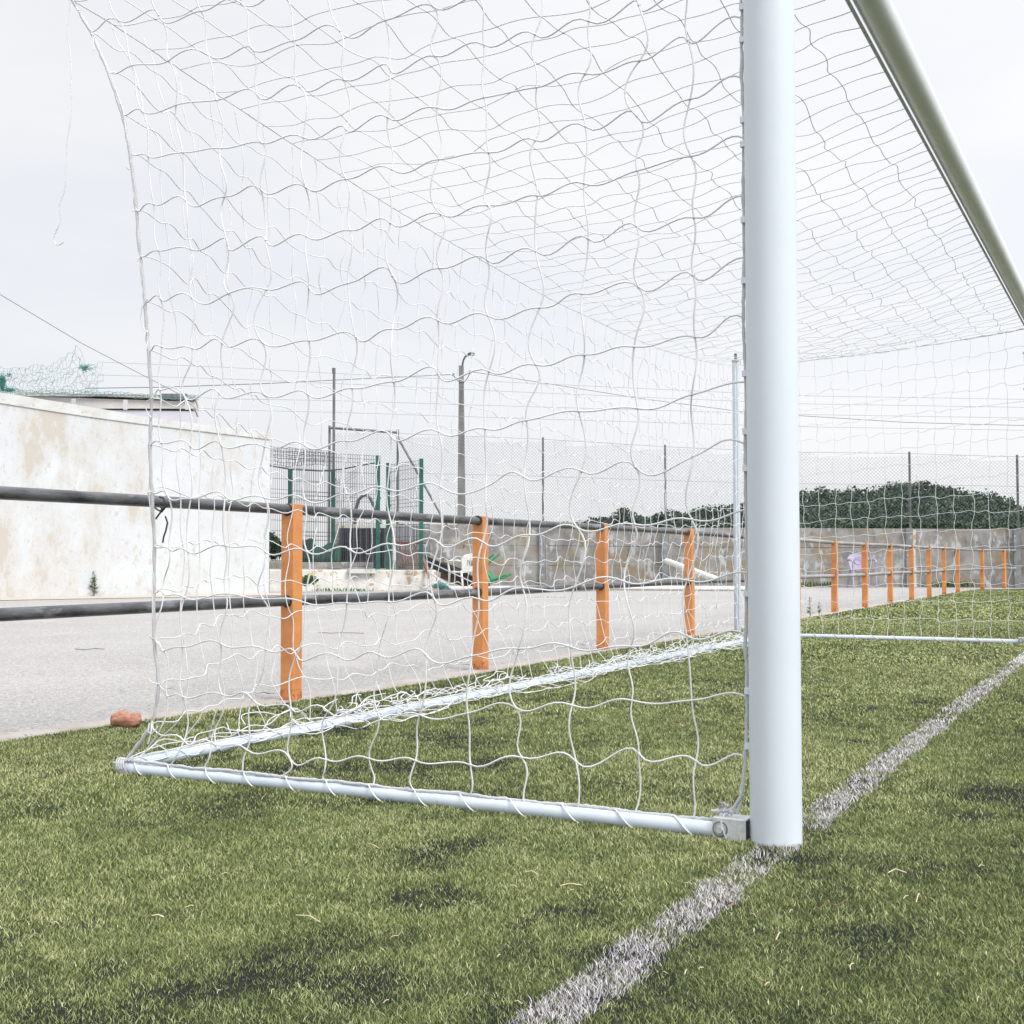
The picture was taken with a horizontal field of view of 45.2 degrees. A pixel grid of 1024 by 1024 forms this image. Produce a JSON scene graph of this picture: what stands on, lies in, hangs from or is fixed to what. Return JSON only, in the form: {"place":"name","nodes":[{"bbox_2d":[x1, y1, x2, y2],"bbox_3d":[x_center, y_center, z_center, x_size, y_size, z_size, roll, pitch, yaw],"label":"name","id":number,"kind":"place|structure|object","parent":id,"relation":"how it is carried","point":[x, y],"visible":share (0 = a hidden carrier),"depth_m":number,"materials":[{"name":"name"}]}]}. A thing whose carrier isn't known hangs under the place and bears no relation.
{"place":"outdoors","nodes":[
{"label":"outdoors","id":0,"kind":"place"},
{"bbox_2d":[0,294,187,397],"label":"wire","id":1,"kind":"object","parent":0,"point":[82,343],"visible":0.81,"depth_m":31.01,"materials":[{"name":"grey metal"}]},
{"bbox_2d":[0,589,1023,1023],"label":"turf pitch","id":2,"kind":"object","parent":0,"point":[366,981],"visible":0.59,"depth_m":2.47,"materials":[{"name":"green plant"}]},
{"bbox_2d":[110,710,141,727],"bbox_3d":[-1.506,0.813,4.801,0.120,0.076,0.075,1,-2,-14],"label":"broken brick piece","id":3,"kind":"object","parent":2,"relation":"on","point":[123,718],"visible":0.97,"depth_m":4.78,"materials":[{"name":"brick"}]},
{"bbox_2d":[0,718,1022,1021],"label":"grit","id":4,"kind":"object","parent":2,"relation":"on","point":[582,894],"visible":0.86,"depth_m":2.38,"materials":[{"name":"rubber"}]},
{"bbox_2d":[51,864,1014,1007],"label":"fibre litter","id":5,"kind":"object","parent":2,"relation":"on","point":[650,937],"visible":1,"depth_m":2.00,"materials":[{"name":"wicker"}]},
{"bbox_2d":[115,0,1023,846],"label":"football goal","id":6,"kind":"object","parent":2,"relation":"on","point":[773,746],"visible":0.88,"depth_m":2.86,"materials":[{"name":"white paint"}]},
{"bbox_2d":[71,0,1023,840],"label":"goal net","id":7,"kind":"object","parent":6,"relation":"hanging from","point":[725,808],"visible":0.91,"depth_m":4.08,"materials":[{"name":"white fabric"}]},
{"bbox_2d":[53,0,72,244],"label":"loose cord","id":8,"kind":"object","parent":7,"relation":"hanging from","point":[69,127],"visible":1,"depth_m":3.98,"materials":[{"name":"white fabric"}]},
{"bbox_2d":[732,353,740,632],"bbox_3d":[2.018,-0.173,11.060,0.072,2.515,0.072,-1,-3,27],"label":"net pole","id":9,"kind":"object","parent":2,"relation":"on","point":[736,431],"visible":0.78,"depth_m":11.04,"materials":[{"name":"white metal"}]},
{"bbox_2d":[504,652,1023,1023],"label":"goal line","id":10,"kind":"object","parent":2,"relation":"on","point":[588,979],"depth_m":2.31,"materials":[{"name":"white paint"}]},
{"bbox_2d":[818,897,848,908],"bbox_3d":[0.596,0.725,2.279,0.101,0.007,0.010,2,-3,-38],"label":"straw","id":11,"kind":"object","parent":2,"relation":"on","point":[833,904],"visible":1,"depth_m":2.27,"materials":[{"name":"beige plant"}]},
{"bbox_2d":[0,585,1023,733],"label":"asphalt yard","id":12,"kind":"structure","parent":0,"point":[51,675],"depth_m":9.89,"materials":[{"name":"grey asphalt"}]},
{"bbox_2d":[15,393,198,422],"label":"house","id":13,"kind":"structure","parent":12,"relation":"on","point":[124,403],"depth_m":33.65,"materials":[{"name":"paint"}]},
{"bbox_2d":[0,345,198,404],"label":"torn netting","id":14,"kind":"object","parent":13,"relation":"on","point":[12,389],"visible":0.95,"depth_m":31.19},
{"bbox_2d":[0,593,311,599],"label":"concrete apron","id":15,"kind":"object","parent":12,"relation":"on","point":[126,596],"visible":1,"depth_m":22.10,"materials":[{"name":"white concrete"}]},
{"bbox_2d":[88,571,98,595],"bbox_3d":[-7.589,1.299,22.348,0.214,0.464,0.228,-1,-3,27],"label":"weed","id":16,"kind":"object","parent":15,"relation":"on","point":[94,588],"visible":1,"depth_m":22.34,"materials":[{"name":"green plant"}]},
{"bbox_2d":[0,392,270,597],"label":"building","id":17,"kind":"structure","parent":15,"relation":"on","point":[52,549],"depth_m":22.67,"materials":[{"name":"paint"}]},
{"bbox_2d":[269,530,280,559],"bbox_3d":[-5.536,0.811,29.533,1.380,0.739,0.793,2,-3,-45],"label":"bush","id":18,"kind":"object","parent":12,"relation":"on","point":[273,546],"visible":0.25,"depth_m":29.19,"materials":[{"name":"green plant"}]},
{"bbox_2d":[302,573,318,585],"bbox_3d":[-4.181,1.386,25.118,0.440,0.283,0.392,-1,-3,27],"label":"shrub","id":19,"kind":"object","parent":12,"relation":"on","point":[305,578],"visible":0.69,"depth_m":25.05,"materials":[{"name":"green plant"}]},
{"bbox_2d":[332,368,335,569],"bbox_3d":[-4.658,-0.934,32.093,0.102,5.675,0.091,-1,-3,27],"label":"mast","id":20,"kind":"object","parent":12,"relation":"on","point":[333,426],"visible":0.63,"depth_m":32.12,"materials":[{"name":"metal"}]},
{"bbox_2d":[312,587,373,591],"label":"weeds","id":21,"kind":"object","parent":12,"relation":"on","point":[359,590],"visible":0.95,"depth_m":25.40,"materials":[{"name":"green plant"}]},
{"bbox_2d":[269,562,435,591],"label":"wall","id":22,"kind":"structure","parent":12,"relation":"on","point":[401,577],"depth_m":26.35,"materials":[{"name":"concrete"}]},
{"bbox_2d":[271,448,423,568],"bbox_3d":[-3.796,-0.146,27.679,2.220,2.868,4.214,1,-3,-28],"label":"fence","id":23,"kind":"object","parent":22,"relation":"on","point":[334,503],"visible":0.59,"depth_m":26.98,"materials":[{"name":"metal"}]},
{"bbox_2d":[270,446,329,466],"bbox_3d":[-4.816,-1.258,27.901,1.385,0.480,0.033,0,-2,0],"label":"sagging net","id":24,"kind":"object","parent":23,"relation":"attached to","point":[289,455],"visible":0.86,"depth_m":27.90,"materials":[{"name":"fabric"}]},
{"bbox_2d":[302,538,341,561],"bbox_3d":[-4.502,0.929,29.075,0.961,0.617,1.621,0,-2,-8],"label":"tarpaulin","id":25,"kind":"object","parent":23,"relation":"attached to","point":[326,555],"visible":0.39,"depth_m":28.67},
{"bbox_2d":[270,462,374,471],"bbox_3d":[-4.273,-1.014,27.699,2.382,0.209,0.035,0,-2,0],"label":"rope","id":26,"kind":"object","parent":23,"relation":"attached to","point":[316,470],"visible":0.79,"depth_m":27.69,"materials":[{"name":"metal"}]},
{"bbox_2d":[340,528,392,568],"bbox_3d":[-3.505,0.870,29.545,1.281,0.975,0.188,0,-2,0],"label":"metal sheet","id":27,"kind":"object","parent":23,"relation":"attached to","point":[369,543],"visible":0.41,"depth_m":29.50,"materials":[{"name":"grey metal"}]},
{"bbox_2d":[335,524,393,569],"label":"metal frame","id":28,"kind":"structure","parent":12,"relation":"on","point":[362,525],"depth_m":29.90,"materials":[{"name":"white metal"}]},
{"bbox_2d":[353,494,382,523],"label":"pipe arch","id":29,"kind":"structure","parent":12,"relation":"on","point":[369,498],"depth_m":30.96,"materials":[{"name":"metal"}]},
{"bbox_2d":[328,425,448,569],"bbox_3d":[-3.231,-0.242,32.491,3.295,4.122,0.377,0,-2,7],"label":"steel frame","id":30,"kind":"object","parent":12,"relation":"on","point":[397,478],"visible":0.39,"depth_m":32.59,"materials":[{"name":"grey metal"}]},
{"bbox_2d":[395,525,418,548],"bbox_3d":[-2.557,0.619,30.455,0.684,0.610,0.214,0,-2,0],"label":"corrugated sheet","id":31,"kind":"object","parent":12,"relation":"on","point":[398,533],"visible":0.6,"depth_m":30.39,"materials":[{"name":"grey metal"}]},
{"bbox_2d":[397,541,428,578],"bbox_3d":[-2.101,1.054,27.372,0.584,0.826,1.610,2,-3,-41],"label":"rack","id":32,"kind":"object","parent":12,"relation":"on","point":[424,562],"visible":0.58,"depth_m":27.50,"materials":[{"name":"red metal"}]},
{"bbox_2d":[431,573,453,589],"bbox_3d":[-1.472,1.502,26.300,0.155,0.403,0.786,2,-3,-38],"label":"board","id":33,"kind":"object","parent":12,"relation":"on","point":[441,581],"visible":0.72,"depth_m":26.22,"materials":[{"name":"white wood"}]},
{"bbox_2d":[425,555,472,585],"bbox_3d":[-1.301,1.361,27.500,0.157,0.794,2.287,2,-3,-37],"label":"board","id":34,"kind":"object","parent":12,"relation":"on","point":[445,566],"visible":0.48,"depth_m":27.64,"materials":[{"name":"black wood"}]},
{"bbox_2d":[440,561,470,585],"bbox_3d":[-1.294,1.439,28.150,0.836,0.620,0.157,-1,-2,24],"label":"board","id":35,"kind":"object","parent":12,"relation":"on","point":[444,576],"visible":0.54,"depth_m":28.19,"materials":[{"name":"brown wood"}]},
{"bbox_2d":[447,553,472,585],"bbox_3d":[-1.035,1.320,27.164,0.642,0.816,0.626,2,-3,-37],"label":"plastic chair","id":36,"kind":"object","parent":12,"relation":"on","point":[464,565],"visible":0.59,"depth_m":26.93,"materials":[{"name":"white plastic"}]},
{"bbox_2d":[452,352,474,524],"bbox_3d":[-1.569,-1.494,40.001,0.739,7.404,0.535,0,-2,0],"label":"lamp post","id":37,"kind":"object","parent":12,"relation":"on","point":[461,462],"visible":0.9,"depth_m":39.89,"materials":[{"name":"metal"}]},
{"bbox_2d":[85,374,449,388],"bbox_3d":[-5.821,-3.940,35.342,11.823,1.442,2.886,2,-3,-36],"label":"wire","id":38,"kind":"object","parent":37,"relation":"attached to","point":[261,383],"visible":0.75,"depth_m":33.00,"materials":[{"name":"grey metal"}]},
{"bbox_2d":[113,375,1023,407],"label":"wire","id":39,"kind":"object","parent":37,"relation":"attached to","point":[535,392],"visible":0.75,"depth_m":33.00,"materials":[{"name":"grey metal"}]},
{"bbox_2d":[202,408,989,429],"bbox_3d":[3.231,-2.481,33.001,23.277,0.640,0.014,0,-2,0],"label":"wire","id":40,"kind":"object","parent":37,"relation":"attached to","point":[595,420],"visible":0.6,"depth_m":33.00,"materials":[{"name":"grey metal"}]},
{"bbox_2d":[199,397,1005,417],"bbox_3d":[3.217,-2.788,33.001,23.306,0.597,0.013,0,-2,0],"label":"wire","id":41,"kind":"object","parent":37,"relation":"attached to","point":[627,409],"visible":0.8,"depth_m":33.00,"materials":[{"name":"grey metal"}]},
{"bbox_2d":[474,372,1023,425],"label":"wire","id":42,"kind":"object","parent":37,"relation":"attached to","point":[742,411],"visible":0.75,"depth_m":39.99,"materials":[{"name":"grey metal"}]},
{"bbox_2d":[439,586,508,589],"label":"slab","id":43,"kind":"structure","parent":12,"relation":"on","point":[459,587],"depth_m":26.08,"materials":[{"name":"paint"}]},
{"bbox_2d":[431,583,447,588],"bbox_3d":[-1.528,1.546,25.978,0.416,0.143,0.302,0,-2,7],"label":"net heap","id":44,"kind":"object","parent":43,"relation":"on","point":[439,585],"visible":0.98,"depth_m":25.94,"materials":[{"name":"teal fabric"}]},
{"bbox_2d":[426,560,472,582],"bbox_3d":[-1.312,1.341,27.099,0.029,0.550,2.189,2,-3,-35],"label":"rod","id":45,"kind":"object","parent":43,"relation":"on","point":[450,572],"visible":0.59,"depth_m":27.13,"materials":[{"name":"metal"}]},
{"bbox_2d":[0,589,975,741],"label":"concrete strip","id":46,"kind":"object","parent":12,"relation":"on","point":[389,685],"visible":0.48,"depth_m":6.25,"materials":[{"name":"grey concrete"}]},
{"bbox_2d":[0,486,1016,699],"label":"railing","id":47,"kind":"object","parent":46,"relation":"on","point":[294,571],"visible":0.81,"depth_m":6.54,"materials":[{"name":"orange paint"}]},
{"bbox_2d":[154,496,167,542],"bbox_3d":[-1.066,0.023,3.739,0.056,0.143,0.006,-1,-3,27],"label":"twine","id":48,"kind":"object","parent":47,"relation":"attached to","point":[162,509],"visible":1,"depth_m":3.73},
{"bbox_2d":[806,596,815,615],"bbox_3d":[3.400,1.081,14.073,0.101,0.242,0.116,2,-3,-40],"label":"weed","id":49,"kind":"object","parent":46,"relation":"on","point":[809,607],"visible":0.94,"depth_m":14.08,"materials":[{"name":"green plant"}]},
{"bbox_2d":[472,553,511,585],"bbox_3d":[-0.462,1.447,28.644,0.835,0.960,0.631,-1,-2,13],"label":"plastic chair","id":50,"kind":"object","parent":12,"relation":"on","point":[491,577],"visible":0.34,"depth_m":28.64,"materials":[{"name":"green plastic"}]},
{"bbox_2d":[664,558,716,578],"bbox_3d":[4.291,1.391,29.500,0.150,0.569,2.386,1,-2,-22],"label":"pipe","id":51,"kind":"object","parent":12,"relation":"on","point":[679,566],"visible":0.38,"depth_m":29.24,"materials":[{"name":"white plastic"}]},
{"bbox_2d":[399,524,1023,587],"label":"concrete wall","id":52,"kind":"structure","parent":12,"relation":"on","point":[982,539],"depth_m":30.68,"materials":[{"name":"grey concrete"}]},
{"bbox_2d":[330,433,1023,547],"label":"chain link fence","id":53,"kind":"object","parent":52,"relation":"on","point":[1017,480],"visible":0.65,"depth_m":31.06,"materials":[{"name":"metal"}]},
{"bbox_2d":[846,554,876,587],"bbox_3d":[8.237,1.380,29.038,0.636,0.803,0.628,0,-2,0],"label":"plastic chair","id":54,"kind":"object","parent":12,"relation":"on","point":[855,560],"visible":0.73,"depth_m":29.24,"materials":[{"name":"white plastic"}]},
{"bbox_2d":[801,581,985,586],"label":"weeds","id":55,"kind":"object","parent":12,"relation":"on","point":[829,584],"visible":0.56,"depth_m":29.19,"materials":[{"name":"green plant"}]},
{"bbox_2d":[0,0,1023,559],"label":"sky","id":56,"kind":"structure","parent":0,"point":[88,286],"materials":[{"name":"white"}]},
{"bbox_2d":[105,362,1023,399],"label":"wire","id":57,"kind":"object","parent":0,"point":[531,383],"visible":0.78,"depth_m":33.00,"materials":[{"name":"grey metal"}]},
{"bbox_2d":[269,560,952,569],"bbox_3d":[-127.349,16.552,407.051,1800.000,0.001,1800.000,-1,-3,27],"label":"ground","id":58,"kind":"structure","parent":0,"point":[646,566],"depth_m":103.59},
{"bbox_2d":[606,507,643,546],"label":"tree","id":59,"kind":"object","parent":58,"relation":"on","point":[624,516],"visible":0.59,"depth_m":119.76,"materials":[{"name":"green plant"}]},
{"bbox_2d":[582,586,744,590],"bbox_3d":[2.797,1.607,25.872,6.416,0.105,1.409,1,-2,-17],"label":"pipe","id":60,"kind":"object","parent":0,"point":[680,588],"visible":0.19,"depth_m":26.07,"materials":[{"name":"white plastic"}]},
{"bbox_2d":[518,512,1011,565],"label":"hill","id":61,"kind":"structure","parent":0,"point":[803,547],"depth_m":131.60,"materials":[{"name":"green plant"}]},
{"bbox_2d":[557,480,1023,548],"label":"pine wood","id":62,"kind":"object","parent":61,"relation":"on","point":[817,515],"visible":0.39,"depth_m":137.73,"materials":[{"name":"green plant"}]}
]}

